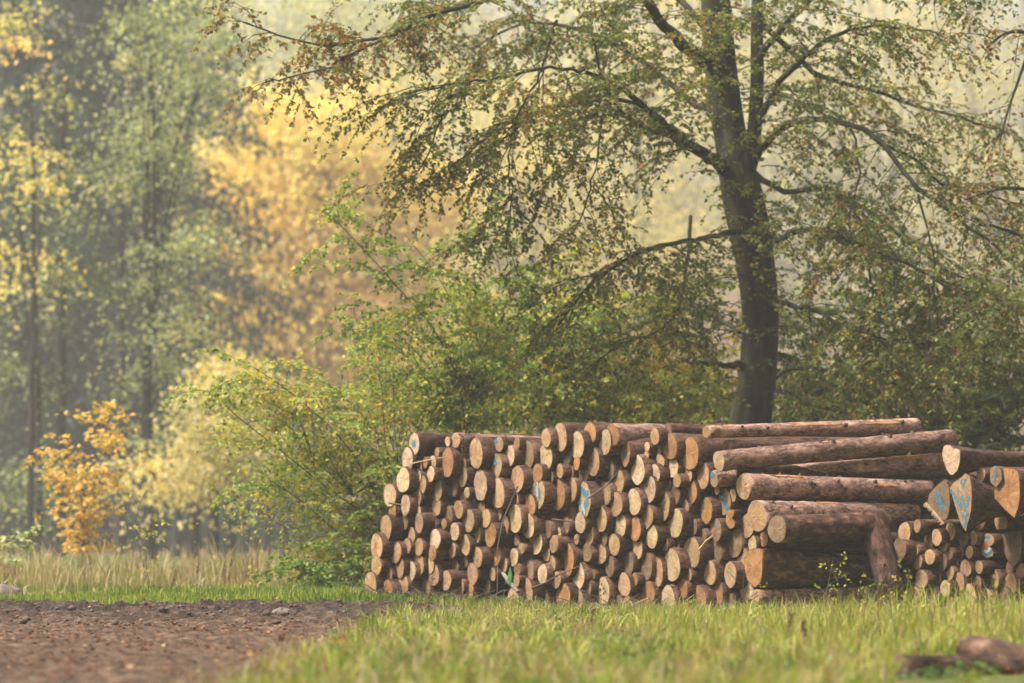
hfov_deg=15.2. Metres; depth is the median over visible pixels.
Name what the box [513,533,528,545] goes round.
spruce log
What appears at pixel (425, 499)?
spruce log
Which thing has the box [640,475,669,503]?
spruce log
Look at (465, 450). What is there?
spruce log
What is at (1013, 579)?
spruce log
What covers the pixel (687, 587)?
spruce log
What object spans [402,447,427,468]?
spruce log
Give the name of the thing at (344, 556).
withered weed
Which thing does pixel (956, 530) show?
spruce log
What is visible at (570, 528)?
spruce log
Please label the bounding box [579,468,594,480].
spruce log
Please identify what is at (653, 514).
spruce log
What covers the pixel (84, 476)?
orange sapling
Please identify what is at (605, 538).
spruce log
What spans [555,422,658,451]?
spruce log
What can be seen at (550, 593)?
spruce log
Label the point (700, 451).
spruce log
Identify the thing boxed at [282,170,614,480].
birch sapling
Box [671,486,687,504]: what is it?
spruce log
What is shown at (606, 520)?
spruce log
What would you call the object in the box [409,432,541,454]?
spruce log
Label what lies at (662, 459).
spruce log
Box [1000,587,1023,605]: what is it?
spruce log
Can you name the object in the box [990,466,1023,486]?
spruce log
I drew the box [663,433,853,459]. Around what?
spruce log
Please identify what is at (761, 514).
spruce log
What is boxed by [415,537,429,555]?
spruce log
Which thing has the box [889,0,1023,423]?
beech tree
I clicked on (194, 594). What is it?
strip grass
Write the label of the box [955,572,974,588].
spruce log
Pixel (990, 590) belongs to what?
spruce log
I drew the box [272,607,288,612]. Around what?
stone
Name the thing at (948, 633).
verge grass
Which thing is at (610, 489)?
spruce log
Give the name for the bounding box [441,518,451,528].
spruce log
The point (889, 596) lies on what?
withered weed
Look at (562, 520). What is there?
broken stick
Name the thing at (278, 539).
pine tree
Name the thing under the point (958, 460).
spruce log
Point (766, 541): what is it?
spruce log
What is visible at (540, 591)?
spruce log
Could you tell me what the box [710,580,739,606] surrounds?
spruce log
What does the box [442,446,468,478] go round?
spruce log
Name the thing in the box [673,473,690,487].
spruce log
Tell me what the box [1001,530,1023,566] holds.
spruce log
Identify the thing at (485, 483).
spruce log
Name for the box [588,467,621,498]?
broken stick
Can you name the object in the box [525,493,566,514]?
spruce log
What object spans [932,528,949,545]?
spruce log
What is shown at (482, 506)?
spruce log
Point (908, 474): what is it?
spruce log
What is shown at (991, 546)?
spruce log
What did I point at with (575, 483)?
spruce log
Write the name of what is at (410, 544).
spruce log
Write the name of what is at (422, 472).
spruce log
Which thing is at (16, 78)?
spruce tree
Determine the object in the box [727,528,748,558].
spruce log
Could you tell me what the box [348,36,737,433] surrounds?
oak tree
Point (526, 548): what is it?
spruce log
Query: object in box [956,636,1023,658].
rotting log
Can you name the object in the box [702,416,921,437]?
spruce log
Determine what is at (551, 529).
spruce log
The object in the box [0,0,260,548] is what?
spruce tree
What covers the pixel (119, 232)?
pine tree
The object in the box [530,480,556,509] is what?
spruce log
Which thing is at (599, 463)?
spruce log
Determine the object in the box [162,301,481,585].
hazel shrub
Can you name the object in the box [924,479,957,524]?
spruce log
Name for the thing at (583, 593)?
spruce log
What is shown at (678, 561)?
spruce log
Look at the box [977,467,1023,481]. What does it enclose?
spruce log
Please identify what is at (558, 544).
spruce log
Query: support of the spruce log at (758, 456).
on the spruce log at (908, 474)
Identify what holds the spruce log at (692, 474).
on the spruce log at (681, 480)
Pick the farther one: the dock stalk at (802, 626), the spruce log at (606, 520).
the spruce log at (606, 520)
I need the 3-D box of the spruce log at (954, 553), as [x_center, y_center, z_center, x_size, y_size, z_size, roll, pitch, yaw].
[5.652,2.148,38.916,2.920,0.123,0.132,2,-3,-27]
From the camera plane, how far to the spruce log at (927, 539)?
38.44 m
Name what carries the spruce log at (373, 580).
on the ground at (732, 295)
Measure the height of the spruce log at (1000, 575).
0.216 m
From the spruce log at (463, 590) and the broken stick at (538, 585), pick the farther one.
the spruce log at (463, 590)
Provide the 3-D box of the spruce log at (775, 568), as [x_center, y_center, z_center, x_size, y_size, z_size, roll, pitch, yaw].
[3.091,2.296,38.797,1.597,0.411,0.395,3,-4,-32]
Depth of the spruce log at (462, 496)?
40.43 m
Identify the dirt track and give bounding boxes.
[0,598,506,682]
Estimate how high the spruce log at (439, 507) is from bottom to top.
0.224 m
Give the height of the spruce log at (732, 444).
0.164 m
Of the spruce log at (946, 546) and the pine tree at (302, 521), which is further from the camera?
the pine tree at (302, 521)
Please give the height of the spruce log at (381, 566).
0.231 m
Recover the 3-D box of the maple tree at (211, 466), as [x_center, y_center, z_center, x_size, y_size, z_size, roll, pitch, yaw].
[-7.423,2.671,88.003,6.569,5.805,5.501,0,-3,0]
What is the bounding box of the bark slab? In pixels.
[501,572,518,592]
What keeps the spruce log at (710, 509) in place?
on the spruce log at (699, 524)
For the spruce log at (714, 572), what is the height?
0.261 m
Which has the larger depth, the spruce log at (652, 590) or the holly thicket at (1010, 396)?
the holly thicket at (1010, 396)
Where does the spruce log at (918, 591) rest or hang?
on the ground at (732, 295)
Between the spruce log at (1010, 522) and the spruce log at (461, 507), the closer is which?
the spruce log at (1010, 522)
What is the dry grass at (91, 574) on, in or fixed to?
on the ground at (732, 295)
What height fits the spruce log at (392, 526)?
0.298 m
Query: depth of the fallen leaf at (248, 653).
22.46 m
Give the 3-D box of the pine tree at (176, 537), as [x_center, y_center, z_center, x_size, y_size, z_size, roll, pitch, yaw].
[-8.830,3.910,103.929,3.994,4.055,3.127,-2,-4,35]
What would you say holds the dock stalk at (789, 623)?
on the ground at (732, 295)
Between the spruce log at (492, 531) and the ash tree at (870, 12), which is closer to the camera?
the spruce log at (492, 531)
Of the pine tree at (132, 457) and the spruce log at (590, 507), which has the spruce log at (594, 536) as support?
the spruce log at (590, 507)
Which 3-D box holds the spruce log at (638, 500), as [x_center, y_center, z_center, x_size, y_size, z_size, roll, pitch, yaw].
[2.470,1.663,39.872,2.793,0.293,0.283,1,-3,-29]
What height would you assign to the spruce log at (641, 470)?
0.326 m
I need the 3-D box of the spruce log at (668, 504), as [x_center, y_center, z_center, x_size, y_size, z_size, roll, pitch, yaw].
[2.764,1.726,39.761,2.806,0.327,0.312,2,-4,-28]
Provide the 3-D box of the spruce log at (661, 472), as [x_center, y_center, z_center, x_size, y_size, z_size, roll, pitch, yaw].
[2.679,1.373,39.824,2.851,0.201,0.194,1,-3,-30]
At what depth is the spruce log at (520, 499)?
39.97 m
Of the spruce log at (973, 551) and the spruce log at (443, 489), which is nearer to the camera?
the spruce log at (973, 551)
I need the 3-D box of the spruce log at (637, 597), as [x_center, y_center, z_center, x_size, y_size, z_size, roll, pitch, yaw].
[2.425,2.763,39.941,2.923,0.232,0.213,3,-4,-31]
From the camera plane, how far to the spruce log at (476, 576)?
40.21 m
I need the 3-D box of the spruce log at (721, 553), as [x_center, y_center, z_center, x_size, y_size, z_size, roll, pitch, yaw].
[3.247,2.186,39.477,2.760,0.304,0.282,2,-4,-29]
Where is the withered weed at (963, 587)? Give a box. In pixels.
[958,576,1008,631]
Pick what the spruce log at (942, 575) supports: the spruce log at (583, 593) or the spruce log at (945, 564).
the spruce log at (945, 564)
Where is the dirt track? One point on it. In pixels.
(116, 673)
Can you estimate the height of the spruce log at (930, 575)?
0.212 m
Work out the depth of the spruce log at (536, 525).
39.83 m
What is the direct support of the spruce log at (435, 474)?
on the spruce log at (443, 489)
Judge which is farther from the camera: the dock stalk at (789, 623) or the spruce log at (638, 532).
the spruce log at (638, 532)
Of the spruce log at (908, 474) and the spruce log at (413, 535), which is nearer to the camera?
the spruce log at (908, 474)
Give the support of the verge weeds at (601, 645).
on the ground at (732, 295)
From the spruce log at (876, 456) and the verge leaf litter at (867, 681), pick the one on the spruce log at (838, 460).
the spruce log at (876, 456)
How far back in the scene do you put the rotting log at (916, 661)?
21.24 m
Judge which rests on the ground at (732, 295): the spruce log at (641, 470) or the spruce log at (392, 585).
the spruce log at (392, 585)
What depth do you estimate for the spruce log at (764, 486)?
38.79 m
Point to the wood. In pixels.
(492, 14)
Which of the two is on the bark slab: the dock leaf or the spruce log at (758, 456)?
the dock leaf
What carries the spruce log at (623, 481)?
on the spruce log at (619, 505)
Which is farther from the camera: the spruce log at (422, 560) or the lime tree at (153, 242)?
the lime tree at (153, 242)
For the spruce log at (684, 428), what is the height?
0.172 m
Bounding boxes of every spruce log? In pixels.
[364,571,386,593]
[371,532,403,557]
[371,555,395,575]
[381,514,408,540]
[383,579,401,593]
[384,483,412,506]
[386,566,398,578]
[389,505,402,516]
[391,541,413,563]
[396,466,419,492]
[396,558,414,578]
[399,575,421,596]
[401,494,417,516]
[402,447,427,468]
[402,515,414,529]
[404,538,415,553]
[408,526,429,541]
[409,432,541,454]
[409,561,427,581]
[413,488,432,506]
[413,554,428,576]
[415,512,444,533]
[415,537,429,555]
[417,468,426,480]
[417,506,431,512]
[419,462,427,469]
[419,475,434,493]
[422,578,443,598]
[423,457,431,467]
[427,466,450,482]
[428,557,451,573]
[428,564,452,585]
[429,545,452,560]
[430,455,441,466]
[430,528,460,549]
[432,479,458,501]
[432,500,456,515]
[434,519,442,528]
[435,447,445,456]
[440,591,453,598]
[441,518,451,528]
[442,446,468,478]
[442,570,467,590]
[444,505,461,522]
[445,436,452,446]
[448,542,463,558]
[449,522,470,540]
[451,478,464,497]
[452,432,540,447]
[452,559,467,569]
[454,500,473,518]
[454,578,468,595]
[458,466,477,487]
[459,492,471,500]
[460,446,468,454]
[461,534,486,555]
[462,509,482,532]
[462,555,472,567]
[464,458,472,466]
[464,487,475,498]
[466,583,487,598]
[467,562,490,585]
[469,436,503,469]
[471,498,491,508]
[471,526,485,543]
[473,547,493,568]
[474,468,495,500]
[478,502,493,511]
[482,509,500,527]
[483,578,510,595]
[485,522,515,547]
[489,567,504,580]
[491,453,513,477]
[491,546,517,566]
[492,477,516,508]
[494,437,515,452]
[494,506,508,520]
[501,514,516,535]
[501,557,513,571]
[501,572,514,585]
[505,445,524,466]
[507,587,526,605]
[508,503,528,533]
[509,548,528,566]
[510,465,533,493]
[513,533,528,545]
[514,437,540,449]
[514,563,527,573]
[514,573,527,586]
[516,493,525,503]
[518,543,533,554]
[523,440,542,467]
[523,513,550,538]
[523,577,552,604]
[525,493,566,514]
[526,560,545,579]
[528,553,542,559]
[529,532,549,555]
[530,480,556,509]
[533,464,555,483]
[538,563,554,584]
[540,445,563,469]
[541,428,558,447]
[542,548,559,561]
[544,588,556,606]
[545,520,562,538]
[546,555,564,570]
[549,535,573,552]
[550,471,557,482]
[551,512,565,519]
[552,571,572,588]
[553,478,577,510]
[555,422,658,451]
[556,463,573,478]
[556,583,578,608]
[558,527,574,535]
[560,543,596,576]
[562,516,580,534]
[563,448,573,463]
[566,506,578,520]
[567,477,582,503]
[571,466,578,476]
[572,430,598,458]
[572,561,604,588]
[573,457,589,469]
[574,534,585,544]
[575,512,596,533]
[577,589,597,606]
[578,481,604,518]
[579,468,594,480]
[582,543,598,561]
[584,421,610,443]
[585,526,601,544]
[585,579,598,595]
[588,447,619,476]
[592,569,606,579]
[595,477,609,483]
[596,505,615,531]
[596,544,612,563]
[598,576,620,606]
[599,429,621,455]
[600,532,613,545]
[601,481,616,504]
[605,457,630,480]
[605,556,624,577]
[607,422,739,445]
[608,533,632,555]
[610,491,630,516]
[612,469,639,491]
[614,514,633,536]
[616,595,624,606]
[618,572,642,595]
[620,438,650,467]
[622,551,641,573]
[623,595,643,605]
[628,487,648,515]
[630,516,646,541]
[631,454,657,485]
[632,540,665,559]
[632,572,645,586]
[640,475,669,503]
[640,580,662,604]
[641,552,665,580]
[642,504,666,529]
[644,442,662,451]
[644,451,656,457]
[645,524,670,548]
[650,427,668,444]
[652,463,672,480]
[653,556,677,587]
[656,454,668,466]
[657,447,663,453]
[659,490,680,521]
[661,584,691,609]
[662,537,677,551]
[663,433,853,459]
[664,423,879,437]
[664,547,690,581]
[667,508,700,538]
[669,459,684,477]
[669,479,673,489]
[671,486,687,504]
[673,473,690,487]
[676,538,687,547]
[677,578,707,598]
[681,498,700,512]
[682,436,797,469]
[683,536,713,568]
[684,468,696,482]
[686,567,705,581]
[687,480,718,504]
[691,518,709,535]
[694,585,716,606]
[697,462,804,489]
[700,496,725,524]
[700,528,712,541]
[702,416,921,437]
[704,560,725,585]
[710,452,944,486]
[710,518,733,541]
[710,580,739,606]
[712,540,736,563]
[713,429,956,470]
[714,486,733,494]
[717,442,892,457]
[718,488,928,515]
[723,440,958,455]
[724,560,901,588]
[726,509,931,528]
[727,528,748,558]
[727,592,944,609]
[730,489,808,501]
[734,479,955,487]
[735,465,969,479]
[736,472,934,500]
[737,547,865,565]
[740,582,875,600]
[742,513,958,537]
[744,548,875,587]
[747,500,920,531]
[748,534,864,551]
[752,586,886,604]
[760,532,898,546]
[767,511,892,542]
[808,458,866,462]
[862,510,902,599]
[892,592,909,602]
[893,538,924,567]
[898,521,931,540]
[900,574,915,591]
[902,565,917,579]
[911,586,927,602]
[913,554,937,569]
[914,519,959,532]
[915,569,940,588]
[916,544,928,556]
[923,534,938,548]
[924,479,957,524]
[925,549,945,564]
[926,586,950,602]
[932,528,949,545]
[937,553,955,571]
[937,571,947,583]
[939,541,960,551]
[940,579,961,596]
[942,444,1023,475]
[946,522,976,540]
[946,547,961,559]
[946,565,959,578]
[950,473,1009,531]
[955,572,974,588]
[956,559,963,565]
[958,546,968,558]
[959,533,970,546]
[960,559,1006,576]
[961,583,987,606]
[966,545,995,558]
[969,472,976,478]
[970,530,1003,544]
[973,576,990,586]
[975,518,1007,531]
[975,560,1007,574]
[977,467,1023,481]
[979,533,1005,558]
[986,587,1001,604]
[989,569,1006,589]
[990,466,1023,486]
[994,467,1023,517]
[994,515,1023,529]
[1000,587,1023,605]
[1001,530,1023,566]
[1005,572,1023,593]
[1006,561,1015,573]
[1016,563,1023,577]
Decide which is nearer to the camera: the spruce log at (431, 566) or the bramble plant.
the bramble plant
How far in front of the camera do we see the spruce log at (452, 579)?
40.34 m
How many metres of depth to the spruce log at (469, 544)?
40.27 m
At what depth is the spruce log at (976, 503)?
37.55 m
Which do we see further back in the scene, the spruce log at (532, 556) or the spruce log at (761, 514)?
the spruce log at (532, 556)
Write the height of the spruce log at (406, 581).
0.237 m
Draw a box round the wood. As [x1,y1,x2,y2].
[0,0,1023,440]
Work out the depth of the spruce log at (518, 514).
39.91 m
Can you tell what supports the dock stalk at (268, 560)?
on the ground at (732, 295)
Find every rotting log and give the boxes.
[893,653,1023,675]
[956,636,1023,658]
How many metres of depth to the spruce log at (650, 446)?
39.21 m
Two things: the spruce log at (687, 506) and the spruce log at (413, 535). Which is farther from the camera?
the spruce log at (413, 535)
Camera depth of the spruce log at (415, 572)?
40.63 m
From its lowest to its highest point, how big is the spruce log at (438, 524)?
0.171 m
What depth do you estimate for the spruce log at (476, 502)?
40.36 m
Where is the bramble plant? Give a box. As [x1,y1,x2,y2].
[879,661,1002,680]
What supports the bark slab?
on the ground at (732, 295)
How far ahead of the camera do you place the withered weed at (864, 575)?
29.94 m
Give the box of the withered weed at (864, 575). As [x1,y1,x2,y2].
[858,559,901,612]
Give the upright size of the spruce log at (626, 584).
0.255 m
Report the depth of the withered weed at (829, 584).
30.44 m
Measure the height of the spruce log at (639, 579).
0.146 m
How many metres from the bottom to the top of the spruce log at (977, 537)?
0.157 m
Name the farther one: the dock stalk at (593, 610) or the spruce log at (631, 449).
the spruce log at (631, 449)
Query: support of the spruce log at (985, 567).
on the spruce log at (1000, 575)
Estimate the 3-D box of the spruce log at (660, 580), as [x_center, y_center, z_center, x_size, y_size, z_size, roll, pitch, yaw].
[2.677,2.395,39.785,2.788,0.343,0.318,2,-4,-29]
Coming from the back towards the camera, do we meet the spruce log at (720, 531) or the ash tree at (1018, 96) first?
the ash tree at (1018, 96)
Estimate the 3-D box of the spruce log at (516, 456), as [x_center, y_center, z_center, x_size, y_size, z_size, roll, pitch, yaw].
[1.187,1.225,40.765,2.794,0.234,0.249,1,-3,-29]
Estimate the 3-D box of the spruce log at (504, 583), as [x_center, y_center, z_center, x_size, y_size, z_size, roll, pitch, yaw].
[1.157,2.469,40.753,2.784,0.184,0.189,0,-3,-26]
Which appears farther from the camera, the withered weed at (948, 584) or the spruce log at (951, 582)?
the spruce log at (951, 582)
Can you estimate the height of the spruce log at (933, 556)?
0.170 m
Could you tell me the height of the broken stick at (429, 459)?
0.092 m
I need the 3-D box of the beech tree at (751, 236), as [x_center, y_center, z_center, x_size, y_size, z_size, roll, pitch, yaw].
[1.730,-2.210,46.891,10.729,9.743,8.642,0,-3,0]
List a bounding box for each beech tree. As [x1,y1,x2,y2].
[0,143,169,559]
[189,0,1023,448]
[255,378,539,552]
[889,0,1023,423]
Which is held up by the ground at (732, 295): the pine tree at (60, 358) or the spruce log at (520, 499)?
the pine tree at (60, 358)
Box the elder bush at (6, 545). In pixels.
[0,525,66,577]
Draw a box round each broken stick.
[412,455,451,463]
[497,486,518,593]
[531,566,579,588]
[552,519,574,521]
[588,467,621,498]
[699,535,713,549]
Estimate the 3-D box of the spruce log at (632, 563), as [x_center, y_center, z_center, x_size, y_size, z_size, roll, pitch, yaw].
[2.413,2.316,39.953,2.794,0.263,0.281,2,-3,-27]
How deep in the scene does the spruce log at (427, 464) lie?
40.57 m
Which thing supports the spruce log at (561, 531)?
on the spruce log at (590, 553)
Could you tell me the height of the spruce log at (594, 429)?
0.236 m
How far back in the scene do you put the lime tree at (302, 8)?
224.88 m
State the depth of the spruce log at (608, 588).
39.39 m
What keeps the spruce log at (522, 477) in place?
on the spruce log at (520, 499)
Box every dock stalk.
[171,569,176,586]
[195,552,200,580]
[221,551,226,580]
[227,558,232,580]
[266,548,271,582]
[276,631,287,646]
[426,577,435,617]
[589,605,597,625]
[786,611,794,633]
[798,617,807,641]
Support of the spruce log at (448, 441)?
on the spruce log at (452, 465)
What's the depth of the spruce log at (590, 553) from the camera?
39.51 m
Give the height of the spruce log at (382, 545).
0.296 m
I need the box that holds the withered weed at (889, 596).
[868,570,911,617]
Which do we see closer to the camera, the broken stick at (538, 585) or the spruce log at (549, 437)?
the broken stick at (538, 585)
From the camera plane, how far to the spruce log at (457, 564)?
40.44 m
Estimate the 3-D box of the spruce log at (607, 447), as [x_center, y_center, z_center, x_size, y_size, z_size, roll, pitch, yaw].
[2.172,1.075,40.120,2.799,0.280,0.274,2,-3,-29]
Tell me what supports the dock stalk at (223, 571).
on the ground at (732, 295)
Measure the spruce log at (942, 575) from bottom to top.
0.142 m
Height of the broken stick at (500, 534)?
1.165 m
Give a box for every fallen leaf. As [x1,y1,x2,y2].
[245,648,252,656]
[336,635,345,644]
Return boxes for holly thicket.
[728,240,1001,429]
[871,252,1023,451]
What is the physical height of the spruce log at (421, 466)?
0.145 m
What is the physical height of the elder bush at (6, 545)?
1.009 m
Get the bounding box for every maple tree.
[46,332,330,563]
[128,16,549,545]
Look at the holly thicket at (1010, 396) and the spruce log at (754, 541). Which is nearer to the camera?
the spruce log at (754, 541)
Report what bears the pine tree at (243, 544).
on the ground at (732, 295)
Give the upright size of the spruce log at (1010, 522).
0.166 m
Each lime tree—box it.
[21,0,345,559]
[175,0,528,277]
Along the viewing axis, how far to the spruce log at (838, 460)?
39.64 m
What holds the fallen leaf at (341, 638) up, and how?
on the verge grass at (948, 633)
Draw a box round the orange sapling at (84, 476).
[15,399,162,573]
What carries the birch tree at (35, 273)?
on the ground at (732, 295)
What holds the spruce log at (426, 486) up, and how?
on the spruce log at (409, 507)
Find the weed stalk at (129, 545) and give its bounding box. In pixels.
[98,490,174,586]
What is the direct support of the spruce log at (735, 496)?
on the spruce log at (710, 509)
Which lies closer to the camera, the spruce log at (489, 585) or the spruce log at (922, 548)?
the spruce log at (922, 548)
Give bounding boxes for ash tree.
[629,0,1023,417]
[805,27,1023,451]
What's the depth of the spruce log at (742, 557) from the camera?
38.60 m
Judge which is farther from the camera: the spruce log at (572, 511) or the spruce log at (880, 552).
the spruce log at (572, 511)
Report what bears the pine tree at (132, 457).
on the ground at (732, 295)
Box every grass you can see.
[0,529,368,597]
[0,576,576,608]
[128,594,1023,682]
[231,596,1023,682]
[625,573,1023,667]
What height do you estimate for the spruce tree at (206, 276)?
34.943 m
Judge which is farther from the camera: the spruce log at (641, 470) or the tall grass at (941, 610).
the spruce log at (641, 470)
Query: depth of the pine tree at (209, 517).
111.56 m
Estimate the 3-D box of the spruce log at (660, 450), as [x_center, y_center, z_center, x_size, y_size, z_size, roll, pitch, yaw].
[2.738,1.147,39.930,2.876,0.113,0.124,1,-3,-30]
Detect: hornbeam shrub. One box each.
[400,237,794,433]
[510,265,741,424]
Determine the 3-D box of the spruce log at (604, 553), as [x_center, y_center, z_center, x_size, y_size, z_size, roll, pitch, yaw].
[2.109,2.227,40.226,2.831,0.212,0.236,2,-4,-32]
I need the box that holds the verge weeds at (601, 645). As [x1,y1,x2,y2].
[240,601,1023,682]
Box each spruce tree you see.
[0,0,190,550]
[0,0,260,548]
[22,0,336,549]
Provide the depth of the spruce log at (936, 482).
39.95 m
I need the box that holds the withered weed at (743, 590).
[717,565,766,616]
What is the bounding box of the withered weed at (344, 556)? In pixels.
[339,547,369,590]
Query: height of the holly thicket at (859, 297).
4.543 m
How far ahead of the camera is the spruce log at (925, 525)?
38.40 m
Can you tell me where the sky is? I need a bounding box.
[34,0,1021,93]
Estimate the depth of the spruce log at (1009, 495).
37.20 m
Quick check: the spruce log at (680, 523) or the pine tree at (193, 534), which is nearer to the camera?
the spruce log at (680, 523)
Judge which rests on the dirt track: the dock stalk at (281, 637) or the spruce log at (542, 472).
the dock stalk at (281, 637)
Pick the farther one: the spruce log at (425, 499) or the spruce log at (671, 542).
the spruce log at (425, 499)
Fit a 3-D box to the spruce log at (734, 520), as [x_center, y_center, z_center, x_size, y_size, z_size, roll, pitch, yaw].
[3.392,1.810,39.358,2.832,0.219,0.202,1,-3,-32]
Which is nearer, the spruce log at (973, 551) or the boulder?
the spruce log at (973, 551)
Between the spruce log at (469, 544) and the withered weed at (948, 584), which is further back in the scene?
the spruce log at (469, 544)
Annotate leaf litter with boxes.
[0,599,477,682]
[211,605,1023,682]
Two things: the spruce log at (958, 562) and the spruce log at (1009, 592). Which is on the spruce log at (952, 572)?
the spruce log at (958, 562)
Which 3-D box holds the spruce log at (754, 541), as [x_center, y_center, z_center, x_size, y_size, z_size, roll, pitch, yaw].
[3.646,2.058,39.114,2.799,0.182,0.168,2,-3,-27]
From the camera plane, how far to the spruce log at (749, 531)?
38.58 m
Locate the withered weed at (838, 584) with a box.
[825,559,862,610]
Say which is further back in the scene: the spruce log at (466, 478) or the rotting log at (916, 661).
the spruce log at (466, 478)
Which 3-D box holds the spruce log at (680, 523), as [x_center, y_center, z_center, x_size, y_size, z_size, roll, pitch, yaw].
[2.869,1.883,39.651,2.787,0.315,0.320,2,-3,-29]
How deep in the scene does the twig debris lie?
39.71 m
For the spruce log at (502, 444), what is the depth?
40.14 m
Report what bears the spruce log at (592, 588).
on the spruce log
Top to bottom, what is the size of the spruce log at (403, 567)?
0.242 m
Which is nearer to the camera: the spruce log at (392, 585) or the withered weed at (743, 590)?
the withered weed at (743, 590)
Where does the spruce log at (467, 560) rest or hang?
on the spruce log at (457, 564)
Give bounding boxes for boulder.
[0,583,23,597]
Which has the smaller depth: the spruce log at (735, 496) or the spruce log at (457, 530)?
the spruce log at (735, 496)
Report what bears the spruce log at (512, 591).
on the ground at (732, 295)
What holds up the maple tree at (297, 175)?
on the ground at (732, 295)
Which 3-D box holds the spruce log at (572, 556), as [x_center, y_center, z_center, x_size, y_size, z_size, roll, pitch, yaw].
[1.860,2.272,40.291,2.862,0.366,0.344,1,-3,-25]
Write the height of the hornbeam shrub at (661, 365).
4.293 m
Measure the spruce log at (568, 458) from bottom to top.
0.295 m
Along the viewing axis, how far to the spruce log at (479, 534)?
40.23 m
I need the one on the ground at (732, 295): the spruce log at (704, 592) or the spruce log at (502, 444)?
the spruce log at (704, 592)
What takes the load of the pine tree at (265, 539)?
on the ground at (732, 295)
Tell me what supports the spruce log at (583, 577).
on the spruce log at (592, 588)
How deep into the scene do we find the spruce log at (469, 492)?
40.29 m
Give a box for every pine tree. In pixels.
[0,11,137,556]
[20,90,214,554]
[96,407,210,557]
[108,411,258,556]
[118,436,261,558]
[186,420,257,553]
[189,411,289,556]
[218,429,289,553]
[221,447,306,551]
[244,406,333,554]
[273,408,344,550]
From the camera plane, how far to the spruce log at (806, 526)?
38.14 m
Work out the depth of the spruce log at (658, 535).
39.03 m
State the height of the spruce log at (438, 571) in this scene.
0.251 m
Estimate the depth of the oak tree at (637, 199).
215.44 m
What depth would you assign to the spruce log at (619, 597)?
39.33 m
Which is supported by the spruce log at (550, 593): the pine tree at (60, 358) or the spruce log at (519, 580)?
the spruce log at (519, 580)
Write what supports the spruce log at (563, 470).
on the spruce log at (575, 483)
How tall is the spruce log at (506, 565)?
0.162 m
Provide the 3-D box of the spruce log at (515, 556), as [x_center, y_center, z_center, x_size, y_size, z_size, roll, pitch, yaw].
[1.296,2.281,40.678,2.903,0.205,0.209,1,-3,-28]
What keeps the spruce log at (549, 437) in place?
on the spruce log at (552, 458)
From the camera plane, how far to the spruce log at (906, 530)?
38.51 m
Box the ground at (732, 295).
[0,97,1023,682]
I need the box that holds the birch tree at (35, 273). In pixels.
[0,0,147,559]
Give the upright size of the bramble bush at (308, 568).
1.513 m
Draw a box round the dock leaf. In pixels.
[507,568,511,583]
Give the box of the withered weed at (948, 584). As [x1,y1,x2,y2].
[912,579,957,628]
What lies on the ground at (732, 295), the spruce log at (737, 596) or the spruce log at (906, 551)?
the spruce log at (737, 596)
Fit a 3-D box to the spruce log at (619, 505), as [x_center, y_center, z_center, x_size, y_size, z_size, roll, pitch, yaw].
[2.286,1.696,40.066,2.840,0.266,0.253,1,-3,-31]
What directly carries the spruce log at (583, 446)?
on the spruce log at (581, 463)
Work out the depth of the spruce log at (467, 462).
40.34 m
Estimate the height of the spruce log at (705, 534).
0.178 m
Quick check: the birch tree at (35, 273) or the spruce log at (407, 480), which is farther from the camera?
the birch tree at (35, 273)
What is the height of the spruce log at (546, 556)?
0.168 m
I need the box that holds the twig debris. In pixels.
[356,582,977,609]
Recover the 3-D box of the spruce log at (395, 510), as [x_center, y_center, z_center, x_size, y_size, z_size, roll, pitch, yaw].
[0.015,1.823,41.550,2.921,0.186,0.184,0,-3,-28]
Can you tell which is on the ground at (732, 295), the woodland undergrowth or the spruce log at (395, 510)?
the woodland undergrowth
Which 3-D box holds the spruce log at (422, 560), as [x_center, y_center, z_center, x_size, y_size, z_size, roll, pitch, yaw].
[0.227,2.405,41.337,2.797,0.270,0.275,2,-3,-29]
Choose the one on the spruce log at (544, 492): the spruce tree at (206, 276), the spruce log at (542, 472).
the spruce log at (542, 472)
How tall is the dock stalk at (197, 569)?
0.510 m
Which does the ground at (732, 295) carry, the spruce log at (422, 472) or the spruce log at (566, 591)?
the spruce log at (566, 591)
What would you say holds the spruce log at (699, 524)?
on the spruce log at (703, 556)
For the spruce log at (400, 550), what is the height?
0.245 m
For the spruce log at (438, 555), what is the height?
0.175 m
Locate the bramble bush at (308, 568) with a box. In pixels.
[249,500,384,589]
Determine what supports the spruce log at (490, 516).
on the spruce log at (492, 531)
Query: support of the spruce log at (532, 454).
on the spruce log at (522, 477)
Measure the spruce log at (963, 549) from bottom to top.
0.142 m
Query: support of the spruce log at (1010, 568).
on the spruce log at (1013, 579)
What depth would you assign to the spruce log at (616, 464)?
39.45 m
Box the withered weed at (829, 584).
[807,551,846,611]
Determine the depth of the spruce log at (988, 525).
38.11 m
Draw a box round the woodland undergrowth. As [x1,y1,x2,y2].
[0,364,541,551]
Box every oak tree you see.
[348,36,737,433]
[471,0,798,421]

